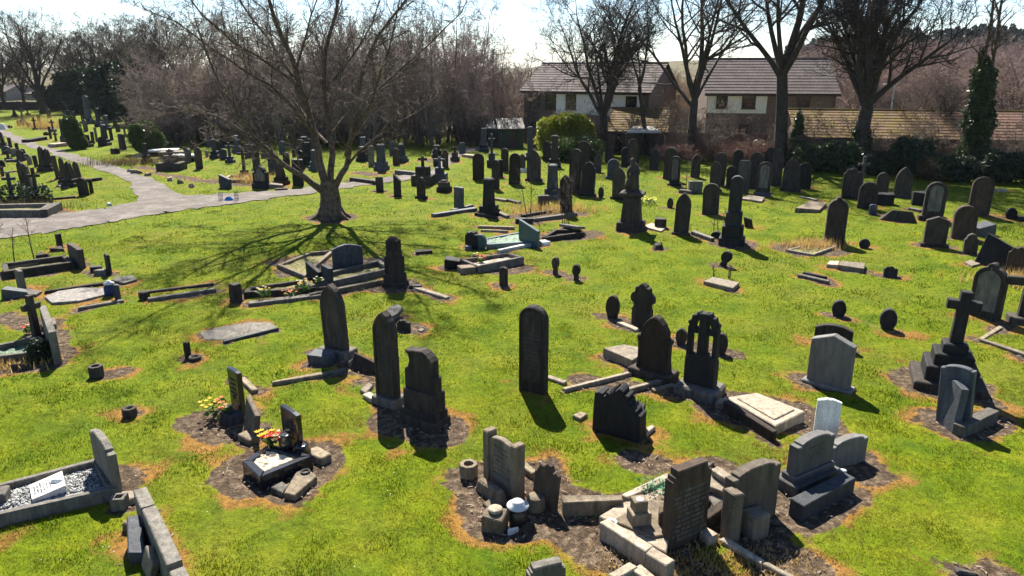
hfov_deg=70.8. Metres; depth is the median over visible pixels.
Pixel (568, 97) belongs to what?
window
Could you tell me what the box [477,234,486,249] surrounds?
headstone
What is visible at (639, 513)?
flower holder
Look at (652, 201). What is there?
daffodil clump
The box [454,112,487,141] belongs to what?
brambles
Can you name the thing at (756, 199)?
fallen slab
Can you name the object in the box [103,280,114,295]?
flower urn
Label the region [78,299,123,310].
kerb stone
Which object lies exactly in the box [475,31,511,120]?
birch tree
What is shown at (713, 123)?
door window
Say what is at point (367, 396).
kerb stone
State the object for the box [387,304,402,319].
fallen slab
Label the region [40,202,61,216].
kerb stone
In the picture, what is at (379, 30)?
birch tree
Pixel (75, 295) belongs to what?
grave cover
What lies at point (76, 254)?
headstone
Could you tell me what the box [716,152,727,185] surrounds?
headstone
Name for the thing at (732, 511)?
stone post
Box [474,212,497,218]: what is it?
kerb stone
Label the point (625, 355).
ledger slab
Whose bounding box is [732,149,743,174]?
headstone
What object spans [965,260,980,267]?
fallen slab
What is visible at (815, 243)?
dry grass clump
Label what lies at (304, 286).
flower bouquet
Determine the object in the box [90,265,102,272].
stone block
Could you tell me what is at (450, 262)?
fallen stone
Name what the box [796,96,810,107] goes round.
window
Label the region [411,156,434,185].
cross monument
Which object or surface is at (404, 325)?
headstone
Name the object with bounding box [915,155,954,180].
brambles
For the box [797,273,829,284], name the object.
kerb stone
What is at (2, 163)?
headstone
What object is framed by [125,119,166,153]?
bush
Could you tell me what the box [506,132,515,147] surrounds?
door
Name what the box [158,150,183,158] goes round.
flat tomb
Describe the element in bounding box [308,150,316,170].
pillar monument
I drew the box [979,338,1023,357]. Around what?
kerb stone
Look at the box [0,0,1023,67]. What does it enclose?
sky
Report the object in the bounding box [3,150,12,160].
cross monument
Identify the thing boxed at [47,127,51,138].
headstone
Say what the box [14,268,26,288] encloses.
headstone
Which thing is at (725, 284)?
fallen slab
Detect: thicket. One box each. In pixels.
[108,0,557,146]
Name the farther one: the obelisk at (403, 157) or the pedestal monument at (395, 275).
the obelisk at (403, 157)
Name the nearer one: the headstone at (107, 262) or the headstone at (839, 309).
the headstone at (839, 309)
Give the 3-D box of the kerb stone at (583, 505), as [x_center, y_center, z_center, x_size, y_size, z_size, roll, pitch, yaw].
[1.138,3.094,10.194,0.860,0.291,0.170,-1,17,-3]
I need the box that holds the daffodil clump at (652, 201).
[641,196,655,203]
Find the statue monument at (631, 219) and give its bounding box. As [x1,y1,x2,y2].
[616,158,645,231]
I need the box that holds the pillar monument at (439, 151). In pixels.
[431,145,441,157]
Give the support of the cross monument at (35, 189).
on the ground at (872, 470)
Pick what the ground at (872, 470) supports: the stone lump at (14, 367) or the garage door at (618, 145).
the stone lump at (14, 367)
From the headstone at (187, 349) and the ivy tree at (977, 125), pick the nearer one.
the headstone at (187, 349)
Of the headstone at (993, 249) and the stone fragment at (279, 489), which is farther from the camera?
the headstone at (993, 249)
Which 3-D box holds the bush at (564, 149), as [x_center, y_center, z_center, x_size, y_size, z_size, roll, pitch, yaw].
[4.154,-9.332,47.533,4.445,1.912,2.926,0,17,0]
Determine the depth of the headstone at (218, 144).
50.58 m
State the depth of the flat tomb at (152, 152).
49.79 m
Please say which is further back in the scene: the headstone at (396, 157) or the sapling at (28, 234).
the headstone at (396, 157)
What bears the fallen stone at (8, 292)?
on the ground at (872, 470)
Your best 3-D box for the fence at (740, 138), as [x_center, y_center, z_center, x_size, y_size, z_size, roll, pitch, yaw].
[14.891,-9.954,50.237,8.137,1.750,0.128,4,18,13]
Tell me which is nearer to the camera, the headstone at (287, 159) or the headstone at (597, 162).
the headstone at (597, 162)
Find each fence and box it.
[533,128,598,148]
[666,131,773,153]
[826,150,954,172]
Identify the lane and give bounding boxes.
[0,129,184,200]
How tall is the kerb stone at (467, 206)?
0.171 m
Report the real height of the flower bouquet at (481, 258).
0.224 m
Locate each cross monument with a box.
[0,172,31,203]
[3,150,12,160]
[18,108,26,124]
[20,168,53,202]
[20,294,45,338]
[31,117,37,129]
[49,119,56,131]
[115,112,121,121]
[155,149,187,170]
[225,142,235,162]
[236,147,250,174]
[294,133,299,148]
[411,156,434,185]
[432,157,447,181]
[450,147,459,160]
[487,134,496,167]
[858,156,869,183]
[909,289,989,400]
[1005,275,1023,324]
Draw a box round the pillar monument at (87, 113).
[81,96,94,123]
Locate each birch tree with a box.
[309,14,353,129]
[362,3,398,87]
[381,13,414,139]
[432,0,481,142]
[449,18,492,90]
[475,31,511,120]
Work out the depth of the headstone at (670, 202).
31.51 m
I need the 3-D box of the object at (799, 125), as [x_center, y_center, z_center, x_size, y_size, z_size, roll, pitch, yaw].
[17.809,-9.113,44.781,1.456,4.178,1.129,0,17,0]
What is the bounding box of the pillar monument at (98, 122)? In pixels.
[94,108,102,126]
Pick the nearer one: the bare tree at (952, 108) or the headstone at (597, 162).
the headstone at (597, 162)
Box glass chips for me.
[633,472,667,497]
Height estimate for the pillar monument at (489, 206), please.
1.608 m
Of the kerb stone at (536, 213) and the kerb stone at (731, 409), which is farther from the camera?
the kerb stone at (536, 213)
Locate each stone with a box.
[1,286,27,298]
[5,159,21,161]
[8,263,37,268]
[21,137,46,142]
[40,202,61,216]
[41,317,56,331]
[45,281,105,293]
[47,142,67,146]
[54,195,74,199]
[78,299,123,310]
[86,177,102,181]
[127,515,145,563]
[133,487,188,575]
[148,283,213,292]
[148,288,216,301]
[188,354,200,360]
[223,327,278,343]
[242,377,257,392]
[248,294,320,306]
[272,372,322,385]
[309,279,382,295]
[323,368,345,377]
[349,177,375,184]
[363,392,373,402]
[395,170,414,174]
[409,284,421,289]
[413,287,448,298]
[431,207,476,216]
[444,256,460,269]
[450,204,473,210]
[462,154,473,158]
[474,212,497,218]
[478,225,514,229]
[481,229,507,232]
[495,197,507,201]
[497,239,546,252]
[498,211,509,217]
[508,199,521,203]
[515,217,532,223]
[521,209,554,216]
[525,462,534,478]
[533,212,577,221]
[548,375,566,385]
[561,495,622,515]
[563,371,631,391]
[599,519,652,567]
[609,562,637,575]
[617,321,638,331]
[622,473,667,502]
[629,379,662,392]
[633,565,653,575]
[645,547,674,575]
[651,383,673,392]
[679,189,693,193]
[691,230,714,241]
[700,528,717,545]
[706,501,722,529]
[715,398,725,408]
[720,537,763,567]
[722,400,776,441]
[762,562,793,575]
[788,468,854,521]
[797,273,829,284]
[799,196,817,200]
[803,271,826,278]
[880,210,916,222]
[908,207,921,211]
[951,407,998,437]
[975,221,995,236]
[979,325,1003,339]
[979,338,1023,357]
[994,188,1007,191]
[1015,215,1023,221]
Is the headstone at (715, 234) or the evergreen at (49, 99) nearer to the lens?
the headstone at (715, 234)
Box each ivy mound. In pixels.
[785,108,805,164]
[851,105,873,168]
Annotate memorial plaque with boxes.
[29,471,66,501]
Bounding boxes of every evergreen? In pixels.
[33,84,60,110]
[50,64,91,113]
[78,60,119,119]
[107,56,152,123]
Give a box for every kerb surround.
[0,203,51,217]
[0,336,48,364]
[0,459,115,527]
[2,255,75,278]
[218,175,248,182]
[242,445,313,490]
[244,279,328,297]
[277,250,331,278]
[303,259,384,286]
[461,253,523,272]
[486,232,540,248]
[542,229,584,240]
[785,244,837,255]
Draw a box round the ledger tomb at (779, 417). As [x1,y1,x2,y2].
[726,393,804,433]
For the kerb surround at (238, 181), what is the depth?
38.75 m
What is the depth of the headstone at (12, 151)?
49.99 m
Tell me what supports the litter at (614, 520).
on the kerb stone at (635, 548)
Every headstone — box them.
[0,160,5,166]
[0,167,4,175]
[1,146,9,153]
[7,137,12,147]
[9,148,15,155]
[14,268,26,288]
[15,149,24,160]
[26,155,32,164]
[32,155,37,166]
[39,305,61,365]
[46,109,50,117]
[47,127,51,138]
[50,155,59,179]
[54,233,62,247]
[67,243,85,268]
[72,161,81,177]
[76,177,89,195]
[82,119,87,131]
[87,179,93,193]
[89,428,122,492]
[90,132,94,143]
[93,127,97,141]
[97,137,104,145]
[104,253,112,274]
[108,127,113,140]
[113,284,121,299]
[114,148,119,153]
[115,123,120,131]
[117,134,121,148]
[120,134,126,149]
[174,134,181,147]
[183,341,190,358]
[184,149,191,162]
[194,147,202,168]
[206,137,210,146]
[215,140,219,150]
[218,174,231,188]
[219,149,226,159]
[227,366,245,415]
[228,282,243,303]
[244,145,251,157]
[244,396,260,435]
[251,146,259,167]
[252,165,269,188]
[267,155,277,172]
[278,141,285,153]
[280,404,302,449]
[283,152,289,165]
[291,159,303,185]
[296,139,302,150]
[297,150,304,169]
[302,142,310,165]
[305,261,321,282]
[318,283,357,360]
[321,264,333,283]
[331,244,362,269]
[350,352,374,375]
[367,146,374,165]
[372,310,403,409]
[373,177,386,191]
[389,141,394,155]
[393,148,398,164]
[393,174,401,196]
[397,319,410,331]
[400,346,450,434]
[415,177,427,199]
[433,148,437,165]
[442,149,447,167]
[454,186,463,207]
[459,142,465,153]
[465,230,479,249]
[472,153,483,179]
[475,426,524,504]
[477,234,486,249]
[492,160,499,188]
[498,159,502,176]
[499,266,507,285]
[501,148,508,171]
[509,153,520,184]
[519,219,539,247]
[519,304,548,395]
[520,154,525,167]
[525,150,542,180]
[526,556,565,575]
[533,462,560,513]
[537,195,548,208]
[543,141,550,160]
[552,257,559,274]
[560,175,571,213]
[569,149,581,192]
[572,264,580,280]
[577,141,589,170]
[578,161,595,196]
[592,383,646,442]
[594,154,600,172]
[598,187,603,197]
[605,144,613,162]
[605,159,618,178]
[606,295,619,318]
[610,167,625,199]
[621,147,627,166]
[627,139,638,167]
[628,314,678,384]
[631,282,655,326]
[649,148,658,169]
[662,456,711,551]
[663,147,677,178]
[667,156,680,186]
[667,197,672,207]
[671,193,690,235]
[673,310,725,403]
[676,327,686,344]
[688,181,702,192]
[690,154,700,176]
[702,183,719,214]
[710,161,721,191]
[711,231,720,237]
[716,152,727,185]
[719,251,732,266]
[719,332,727,355]
[720,458,780,527]
[726,166,735,188]
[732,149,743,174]
[738,160,750,192]
[744,217,752,227]
[749,152,762,188]
[753,162,772,196]
[764,147,775,163]
[770,149,783,185]
[778,430,840,497]
[780,157,800,191]
[799,162,811,188]
[801,333,856,394]
[813,397,841,438]
[814,323,853,341]
[821,196,848,244]
[832,299,846,316]
[832,433,868,467]
[839,168,862,199]
[857,182,878,208]
[859,238,869,247]
[868,204,877,214]
[876,172,889,191]
[879,308,896,330]
[883,266,897,278]
[893,167,912,198]
[917,182,947,220]
[919,216,949,247]
[936,364,976,421]
[938,380,968,431]
[950,205,978,238]
[962,233,978,254]
[968,177,994,215]
[969,262,1008,320]
[975,233,1013,268]
[1005,207,1017,218]
[1005,246,1023,274]
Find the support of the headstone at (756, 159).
on the ground at (872, 470)
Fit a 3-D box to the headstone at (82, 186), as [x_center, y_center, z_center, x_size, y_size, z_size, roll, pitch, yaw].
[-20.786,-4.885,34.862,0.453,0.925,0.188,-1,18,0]
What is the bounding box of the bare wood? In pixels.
[797,30,1023,109]
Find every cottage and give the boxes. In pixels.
[0,83,32,100]
[25,90,36,99]
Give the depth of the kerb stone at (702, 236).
26.14 m
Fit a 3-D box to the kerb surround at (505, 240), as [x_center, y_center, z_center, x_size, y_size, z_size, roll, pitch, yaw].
[-0.206,-1.610,25.594,1.961,0.282,1.619,-9,19,-26]
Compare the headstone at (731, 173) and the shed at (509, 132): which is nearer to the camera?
the headstone at (731, 173)
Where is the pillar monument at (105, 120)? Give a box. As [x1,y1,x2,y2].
[103,115,111,129]
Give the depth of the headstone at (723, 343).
15.68 m
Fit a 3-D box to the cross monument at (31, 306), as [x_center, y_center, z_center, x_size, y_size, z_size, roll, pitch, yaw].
[-11.024,0.691,16.580,0.320,1.103,0.400,7,19,23]
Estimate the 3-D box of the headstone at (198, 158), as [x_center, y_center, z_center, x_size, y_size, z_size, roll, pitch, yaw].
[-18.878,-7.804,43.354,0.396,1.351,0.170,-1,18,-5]
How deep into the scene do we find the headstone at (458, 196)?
32.05 m
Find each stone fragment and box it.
[110,491,134,505]
[122,519,126,531]
[141,545,159,575]
[271,482,287,496]
[360,383,372,393]
[482,498,501,507]
[572,412,587,421]
[645,425,654,436]
[709,494,723,505]
[710,468,730,496]
[711,466,729,482]
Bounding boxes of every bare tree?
[0,3,76,113]
[0,36,30,109]
[0,44,49,101]
[31,25,90,76]
[43,11,112,74]
[69,24,131,67]
[87,9,164,67]
[101,13,200,88]
[119,0,481,221]
[121,3,231,83]
[522,0,668,153]
[571,0,795,160]
[603,0,672,155]
[655,0,898,166]
[782,0,995,148]
[878,67,967,123]
[926,78,968,117]
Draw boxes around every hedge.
[637,139,656,154]
[791,142,827,171]
[817,139,864,172]
[860,152,898,175]
[888,134,937,177]
[934,154,981,182]
[979,149,1023,183]
[1015,150,1023,181]
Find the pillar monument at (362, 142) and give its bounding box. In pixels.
[360,137,365,145]
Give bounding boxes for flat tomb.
[148,148,179,156]
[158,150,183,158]
[174,153,194,161]
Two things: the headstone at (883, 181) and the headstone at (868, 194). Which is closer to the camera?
the headstone at (868, 194)
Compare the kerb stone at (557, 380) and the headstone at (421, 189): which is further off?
the headstone at (421, 189)
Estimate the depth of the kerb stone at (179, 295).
19.69 m
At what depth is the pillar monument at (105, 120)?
71.19 m
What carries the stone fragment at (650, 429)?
on the ground at (872, 470)
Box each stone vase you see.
[278,432,291,448]
[293,441,310,454]
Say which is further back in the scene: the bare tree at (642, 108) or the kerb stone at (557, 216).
the bare tree at (642, 108)
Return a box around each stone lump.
[10,363,26,370]
[36,252,49,258]
[652,242,663,249]
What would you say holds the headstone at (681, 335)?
on the ground at (872, 470)
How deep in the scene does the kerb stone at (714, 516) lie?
9.88 m
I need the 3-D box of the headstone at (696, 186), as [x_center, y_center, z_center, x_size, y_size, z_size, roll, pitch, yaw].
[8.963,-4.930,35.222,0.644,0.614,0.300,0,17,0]
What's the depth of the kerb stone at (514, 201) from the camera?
33.05 m
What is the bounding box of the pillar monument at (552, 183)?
[543,164,559,200]
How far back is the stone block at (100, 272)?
21.52 m
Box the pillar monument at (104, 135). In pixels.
[99,124,111,145]
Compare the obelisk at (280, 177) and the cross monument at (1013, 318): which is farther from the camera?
the obelisk at (280, 177)
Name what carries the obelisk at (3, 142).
on the ground at (872, 470)
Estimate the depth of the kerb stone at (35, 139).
59.65 m
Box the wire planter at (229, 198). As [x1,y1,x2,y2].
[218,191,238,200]
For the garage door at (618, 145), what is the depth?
52.17 m
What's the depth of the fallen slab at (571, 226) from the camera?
26.88 m
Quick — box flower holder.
[626,495,651,526]
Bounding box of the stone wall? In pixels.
[0,101,64,109]
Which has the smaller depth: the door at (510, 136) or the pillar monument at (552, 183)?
the pillar monument at (552, 183)
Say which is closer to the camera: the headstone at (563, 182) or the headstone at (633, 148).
the headstone at (563, 182)
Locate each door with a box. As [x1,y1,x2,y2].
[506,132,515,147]
[614,134,623,150]
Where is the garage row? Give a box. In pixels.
[787,108,1023,152]
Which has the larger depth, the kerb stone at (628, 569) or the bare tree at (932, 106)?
the bare tree at (932, 106)
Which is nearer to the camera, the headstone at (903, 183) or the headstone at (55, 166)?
the headstone at (903, 183)
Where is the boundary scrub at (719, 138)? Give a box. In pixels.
[533,94,1023,160]
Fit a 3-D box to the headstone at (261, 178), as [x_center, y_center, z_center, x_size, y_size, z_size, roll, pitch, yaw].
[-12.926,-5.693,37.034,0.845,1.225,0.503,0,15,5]
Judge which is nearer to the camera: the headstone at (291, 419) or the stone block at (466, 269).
the headstone at (291, 419)
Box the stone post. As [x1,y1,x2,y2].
[720,486,743,542]
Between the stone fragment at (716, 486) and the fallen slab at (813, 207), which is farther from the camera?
the fallen slab at (813, 207)
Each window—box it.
[529,94,540,107]
[545,94,555,109]
[564,94,576,109]
[625,96,636,106]
[712,123,729,132]
[715,96,727,108]
[738,124,751,134]
[740,96,755,108]
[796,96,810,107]
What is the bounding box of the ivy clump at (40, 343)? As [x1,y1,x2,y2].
[21,337,51,364]
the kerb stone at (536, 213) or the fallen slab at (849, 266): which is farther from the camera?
the kerb stone at (536, 213)
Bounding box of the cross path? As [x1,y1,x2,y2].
[0,175,411,237]
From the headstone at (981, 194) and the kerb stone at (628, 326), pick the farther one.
the headstone at (981, 194)
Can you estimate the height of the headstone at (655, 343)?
1.358 m
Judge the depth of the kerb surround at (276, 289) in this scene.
19.99 m
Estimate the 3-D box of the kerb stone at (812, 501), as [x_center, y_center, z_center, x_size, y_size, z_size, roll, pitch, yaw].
[4.513,3.005,10.461,1.336,0.330,0.289,-11,20,-32]
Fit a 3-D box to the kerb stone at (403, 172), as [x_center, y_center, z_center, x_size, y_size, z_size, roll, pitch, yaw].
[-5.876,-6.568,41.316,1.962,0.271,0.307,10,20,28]
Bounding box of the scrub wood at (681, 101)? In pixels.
[484,66,693,126]
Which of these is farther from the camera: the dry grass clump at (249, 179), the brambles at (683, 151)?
the brambles at (683, 151)
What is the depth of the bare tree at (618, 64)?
49.23 m
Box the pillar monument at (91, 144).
[85,135,93,146]
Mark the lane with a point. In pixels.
(144, 187)
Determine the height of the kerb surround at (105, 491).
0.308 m
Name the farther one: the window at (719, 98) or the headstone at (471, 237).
the window at (719, 98)
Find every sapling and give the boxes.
[0,224,14,261]
[18,211,34,258]
[512,164,539,216]
[553,168,577,223]
[685,144,693,188]
[710,213,724,230]
[712,264,732,278]
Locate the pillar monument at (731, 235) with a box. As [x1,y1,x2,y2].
[718,175,745,246]
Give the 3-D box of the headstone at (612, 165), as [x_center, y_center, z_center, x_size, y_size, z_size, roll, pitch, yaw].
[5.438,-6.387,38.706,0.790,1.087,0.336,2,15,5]
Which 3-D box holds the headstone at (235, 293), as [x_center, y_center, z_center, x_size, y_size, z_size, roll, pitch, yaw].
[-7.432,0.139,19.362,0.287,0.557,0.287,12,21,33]
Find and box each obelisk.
[0,132,7,147]
[11,109,17,117]
[16,161,24,193]
[21,164,39,194]
[36,146,43,170]
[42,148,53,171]
[57,157,63,183]
[58,118,66,142]
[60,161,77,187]
[272,163,289,185]
[397,143,408,162]
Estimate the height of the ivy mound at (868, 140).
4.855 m
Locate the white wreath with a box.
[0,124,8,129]
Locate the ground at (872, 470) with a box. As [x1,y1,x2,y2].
[0,60,1023,575]
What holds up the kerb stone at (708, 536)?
on the ground at (872, 470)
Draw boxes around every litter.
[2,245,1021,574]
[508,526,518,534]
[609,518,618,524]
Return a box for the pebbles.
[0,467,101,509]
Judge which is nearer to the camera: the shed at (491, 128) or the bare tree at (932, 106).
the bare tree at (932, 106)
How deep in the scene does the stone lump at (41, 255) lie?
23.12 m
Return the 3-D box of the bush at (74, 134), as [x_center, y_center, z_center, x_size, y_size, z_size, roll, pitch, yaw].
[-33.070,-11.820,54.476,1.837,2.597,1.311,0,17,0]
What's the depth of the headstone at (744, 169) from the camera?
34.91 m
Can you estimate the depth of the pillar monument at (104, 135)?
57.06 m
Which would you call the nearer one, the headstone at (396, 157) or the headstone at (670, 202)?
the headstone at (670, 202)
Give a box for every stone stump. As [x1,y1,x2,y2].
[658,506,662,524]
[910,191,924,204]
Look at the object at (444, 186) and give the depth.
36.21 m
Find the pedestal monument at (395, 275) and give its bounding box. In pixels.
[381,236,408,288]
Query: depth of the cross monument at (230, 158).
45.97 m
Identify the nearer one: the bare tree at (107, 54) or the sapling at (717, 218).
the sapling at (717, 218)
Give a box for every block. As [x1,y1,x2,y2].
[0,485,11,503]
[49,246,63,251]
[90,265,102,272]
[93,269,107,275]
[138,290,149,299]
[220,409,243,425]
[238,430,259,445]
[269,182,282,188]
[284,468,316,500]
[307,349,336,365]
[311,446,331,465]
[457,264,475,273]
[465,245,471,250]
[481,504,507,534]
[527,491,544,513]
[541,241,549,245]
[654,217,666,226]
[740,505,770,539]
[877,192,894,205]
[954,567,977,575]
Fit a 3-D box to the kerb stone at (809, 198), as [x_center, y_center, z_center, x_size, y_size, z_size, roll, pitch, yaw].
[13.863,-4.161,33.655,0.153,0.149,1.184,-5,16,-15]
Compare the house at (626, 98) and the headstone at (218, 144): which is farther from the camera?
the house at (626, 98)
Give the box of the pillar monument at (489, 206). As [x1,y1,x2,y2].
[477,177,499,215]
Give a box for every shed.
[485,121,497,145]
[494,118,524,147]
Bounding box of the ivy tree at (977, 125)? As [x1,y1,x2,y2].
[953,0,1021,178]
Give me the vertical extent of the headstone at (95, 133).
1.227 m
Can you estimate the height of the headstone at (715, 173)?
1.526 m
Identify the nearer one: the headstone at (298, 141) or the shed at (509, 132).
the headstone at (298, 141)
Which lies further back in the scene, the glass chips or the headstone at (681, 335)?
the headstone at (681, 335)
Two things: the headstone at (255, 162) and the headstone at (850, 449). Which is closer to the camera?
the headstone at (850, 449)
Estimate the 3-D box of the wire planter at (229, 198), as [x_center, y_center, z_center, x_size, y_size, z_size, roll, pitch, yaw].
[-13.241,-4.286,33.628,0.885,0.438,0.202,-3,17,-11]
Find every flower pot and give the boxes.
[88,363,104,378]
[109,492,128,511]
[121,405,137,418]
[459,459,477,479]
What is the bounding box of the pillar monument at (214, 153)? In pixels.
[209,139,219,158]
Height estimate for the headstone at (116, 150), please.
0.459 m
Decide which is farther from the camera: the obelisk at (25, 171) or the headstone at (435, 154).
the headstone at (435, 154)
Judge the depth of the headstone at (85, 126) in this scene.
69.52 m
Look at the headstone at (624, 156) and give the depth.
44.61 m
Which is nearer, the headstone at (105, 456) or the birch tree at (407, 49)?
the headstone at (105, 456)
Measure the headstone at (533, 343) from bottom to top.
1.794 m
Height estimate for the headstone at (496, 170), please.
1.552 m
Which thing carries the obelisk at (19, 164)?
on the ground at (872, 470)
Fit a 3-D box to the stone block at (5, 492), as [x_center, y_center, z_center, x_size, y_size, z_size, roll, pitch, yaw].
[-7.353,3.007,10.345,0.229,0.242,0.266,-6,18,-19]
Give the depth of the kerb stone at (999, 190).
35.70 m
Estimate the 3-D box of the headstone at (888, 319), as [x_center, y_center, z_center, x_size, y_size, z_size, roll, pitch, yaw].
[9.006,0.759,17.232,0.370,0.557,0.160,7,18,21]
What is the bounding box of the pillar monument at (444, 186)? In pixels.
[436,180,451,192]
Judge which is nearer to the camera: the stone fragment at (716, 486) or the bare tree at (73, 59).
the stone fragment at (716, 486)
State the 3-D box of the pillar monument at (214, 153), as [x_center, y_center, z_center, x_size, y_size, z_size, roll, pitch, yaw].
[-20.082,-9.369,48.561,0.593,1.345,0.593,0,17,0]
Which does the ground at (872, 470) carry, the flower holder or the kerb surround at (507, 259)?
the kerb surround at (507, 259)
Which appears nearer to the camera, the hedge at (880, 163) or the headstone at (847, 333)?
the headstone at (847, 333)
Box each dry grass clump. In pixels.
[0,195,116,209]
[0,350,82,375]
[7,113,82,128]
[58,152,194,167]
[214,170,290,183]
[499,200,617,217]
[508,531,870,575]
[759,234,857,251]
[938,263,1023,290]
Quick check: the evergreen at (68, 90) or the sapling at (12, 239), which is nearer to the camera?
the sapling at (12, 239)
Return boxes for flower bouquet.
[20,324,30,332]
[197,396,226,418]
[218,403,232,412]
[254,428,288,446]
[256,286,270,297]
[260,427,273,439]
[282,287,300,295]
[293,278,312,292]
[313,276,323,285]
[476,254,486,261]
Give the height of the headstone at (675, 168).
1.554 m
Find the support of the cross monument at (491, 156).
on the ground at (872, 470)
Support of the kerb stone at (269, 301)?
on the ground at (872, 470)
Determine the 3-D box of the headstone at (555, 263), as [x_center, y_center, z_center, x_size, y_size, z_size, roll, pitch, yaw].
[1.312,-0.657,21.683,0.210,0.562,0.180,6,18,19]
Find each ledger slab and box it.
[200,322,275,339]
[599,486,667,554]
[603,344,637,366]
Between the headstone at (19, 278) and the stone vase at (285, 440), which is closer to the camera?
the stone vase at (285, 440)
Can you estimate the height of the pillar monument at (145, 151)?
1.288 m
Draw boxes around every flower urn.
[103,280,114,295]
[506,498,528,526]
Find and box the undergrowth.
[152,105,523,146]
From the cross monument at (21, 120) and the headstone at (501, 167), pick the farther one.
the cross monument at (21, 120)
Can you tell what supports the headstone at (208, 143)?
on the ground at (872, 470)
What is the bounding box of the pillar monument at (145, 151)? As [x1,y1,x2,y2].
[140,143,151,162]
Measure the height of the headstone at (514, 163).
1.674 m
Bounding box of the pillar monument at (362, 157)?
[356,146,367,161]
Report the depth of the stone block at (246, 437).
12.09 m
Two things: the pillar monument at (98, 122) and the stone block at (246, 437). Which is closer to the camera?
the stone block at (246, 437)
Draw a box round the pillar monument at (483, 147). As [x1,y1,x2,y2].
[479,128,488,151]
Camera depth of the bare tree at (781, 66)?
43.54 m
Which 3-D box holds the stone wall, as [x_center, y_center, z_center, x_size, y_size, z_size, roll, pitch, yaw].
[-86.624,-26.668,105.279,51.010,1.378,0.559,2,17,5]
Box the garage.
[608,107,669,153]
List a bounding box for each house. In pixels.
[519,62,678,144]
[693,58,840,140]
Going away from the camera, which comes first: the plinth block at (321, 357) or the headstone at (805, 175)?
the plinth block at (321, 357)
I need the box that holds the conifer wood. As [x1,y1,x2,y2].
[783,23,1023,57]
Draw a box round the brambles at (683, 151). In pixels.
[641,137,789,163]
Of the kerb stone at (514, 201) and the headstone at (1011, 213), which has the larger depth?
the kerb stone at (514, 201)
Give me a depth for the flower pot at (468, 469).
10.97 m
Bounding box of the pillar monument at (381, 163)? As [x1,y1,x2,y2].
[373,144,389,170]
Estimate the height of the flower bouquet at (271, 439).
0.228 m
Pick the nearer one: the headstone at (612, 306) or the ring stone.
the ring stone
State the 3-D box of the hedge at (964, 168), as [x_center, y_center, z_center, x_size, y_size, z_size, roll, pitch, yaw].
[24.194,-6.557,39.195,2.637,1.533,2.056,0,17,0]
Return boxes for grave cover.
[45,288,105,304]
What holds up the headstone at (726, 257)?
on the ground at (872, 470)
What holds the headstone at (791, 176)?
on the ground at (872, 470)
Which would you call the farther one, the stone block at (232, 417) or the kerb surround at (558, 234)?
the kerb surround at (558, 234)
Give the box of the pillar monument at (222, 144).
[218,131,226,147]
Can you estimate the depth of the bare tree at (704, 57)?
46.35 m
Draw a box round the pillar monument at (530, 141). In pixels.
[525,127,532,159]
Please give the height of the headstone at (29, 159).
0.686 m
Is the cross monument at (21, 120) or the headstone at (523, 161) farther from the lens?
the cross monument at (21, 120)
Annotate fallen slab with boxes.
[27,289,41,296]
[112,275,136,284]
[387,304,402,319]
[415,249,431,254]
[559,224,584,228]
[645,223,665,231]
[703,277,738,291]
[742,195,764,202]
[795,201,826,212]
[826,261,839,267]
[838,261,864,273]
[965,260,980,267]
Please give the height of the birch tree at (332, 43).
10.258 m
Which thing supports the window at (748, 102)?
in the house at (748, 85)
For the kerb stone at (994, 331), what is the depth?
16.93 m
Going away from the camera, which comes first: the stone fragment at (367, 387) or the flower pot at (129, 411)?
the flower pot at (129, 411)
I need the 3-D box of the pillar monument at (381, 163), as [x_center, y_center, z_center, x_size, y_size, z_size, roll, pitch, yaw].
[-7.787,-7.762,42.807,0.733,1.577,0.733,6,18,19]
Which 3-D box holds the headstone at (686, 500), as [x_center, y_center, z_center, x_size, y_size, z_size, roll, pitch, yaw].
[2.293,2.843,9.464,0.694,1.210,0.165,-10,20,-30]
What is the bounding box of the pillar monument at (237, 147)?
[231,135,241,152]
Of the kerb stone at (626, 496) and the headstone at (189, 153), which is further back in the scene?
the headstone at (189, 153)
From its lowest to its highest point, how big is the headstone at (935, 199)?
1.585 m
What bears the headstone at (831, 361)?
on the ground at (872, 470)
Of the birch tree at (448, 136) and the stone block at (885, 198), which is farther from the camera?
the birch tree at (448, 136)
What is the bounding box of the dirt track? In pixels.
[431,146,495,173]
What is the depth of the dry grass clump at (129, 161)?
45.50 m
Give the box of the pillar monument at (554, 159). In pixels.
[548,135,560,167]
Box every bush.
[61,114,88,148]
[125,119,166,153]
[533,111,597,152]
[541,132,606,161]
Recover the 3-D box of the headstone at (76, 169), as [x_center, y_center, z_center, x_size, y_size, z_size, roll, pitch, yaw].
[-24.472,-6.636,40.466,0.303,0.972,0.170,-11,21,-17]
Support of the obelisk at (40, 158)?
on the ground at (872, 470)
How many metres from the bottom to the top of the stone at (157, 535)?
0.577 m
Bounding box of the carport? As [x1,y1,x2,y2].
[621,126,660,149]
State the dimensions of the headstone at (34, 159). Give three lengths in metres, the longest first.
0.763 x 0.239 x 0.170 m
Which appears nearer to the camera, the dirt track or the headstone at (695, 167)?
the headstone at (695, 167)

